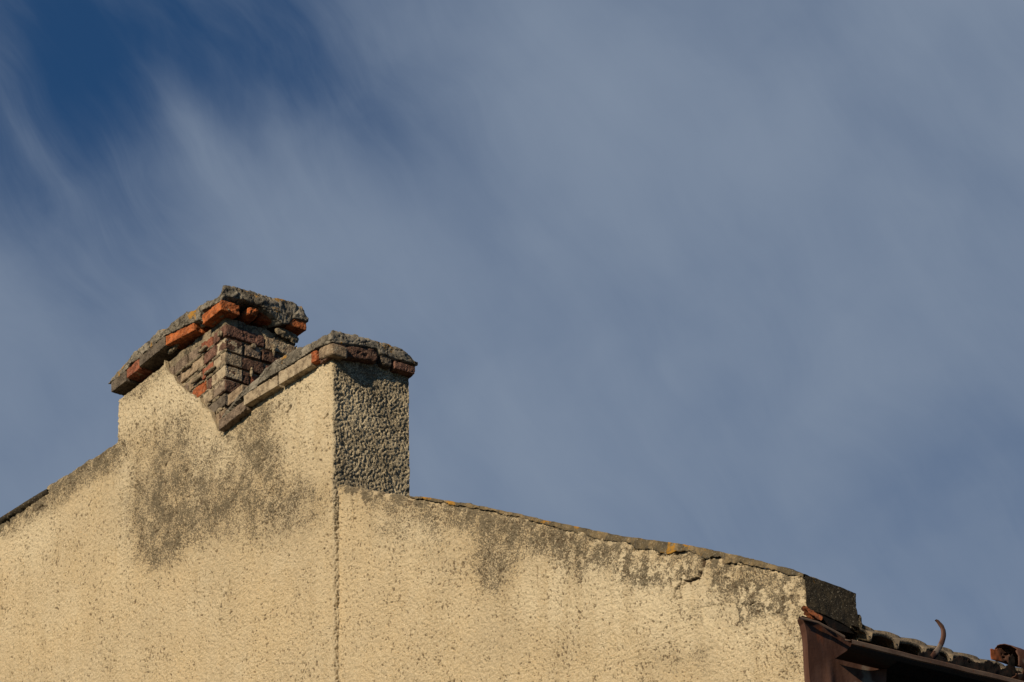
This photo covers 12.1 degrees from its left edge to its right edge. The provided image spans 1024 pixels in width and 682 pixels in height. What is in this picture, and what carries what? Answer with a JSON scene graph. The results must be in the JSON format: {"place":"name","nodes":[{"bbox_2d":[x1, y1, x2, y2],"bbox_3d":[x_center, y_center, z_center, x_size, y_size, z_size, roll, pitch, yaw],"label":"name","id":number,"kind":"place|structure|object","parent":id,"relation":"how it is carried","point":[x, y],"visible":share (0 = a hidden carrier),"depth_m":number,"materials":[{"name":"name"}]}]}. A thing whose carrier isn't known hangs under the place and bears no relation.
{"place":"outdoors","nodes":[
{"label":"outdoors","id":0,"kind":"place"},
{"bbox_2d":[0,0,1023,667],"label":"sky","id":1,"kind":"structure","parent":0,"point":[744,278],"materials":[{"name":"blue"}]},
{"label":"ground","id":2,"kind":"structure","parent":0,"visible":0},
{"bbox_2d":[0,285,1023,681],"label":"house","id":3,"kind":"structure","parent":2,"relation":"on","point":[236,503],"depth_m":24.98,"materials":[{"name":"paint"}]},
{"bbox_2d":[931,619,945,658],"bbox_3d":[1.870,1.321,21.293,0.109,0.211,0.013,18,-34,-30],"label":"iron hook","id":4,"kind":"object","parent":3,"relation":"attached to","point":[937,649],"visible":1,"depth_m":21.31,"materials":[{"name":"metal"}]},
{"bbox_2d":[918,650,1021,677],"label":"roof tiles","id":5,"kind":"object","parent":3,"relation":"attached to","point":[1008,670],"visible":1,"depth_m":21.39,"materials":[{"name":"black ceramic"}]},
{"bbox_2d":[990,644,1023,680],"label":"tile","id":6,"kind":"object","parent":3,"relation":"on","point":[1001,653],"visible":1,"depth_m":21.52,"materials":[{"name":"ceramic"}]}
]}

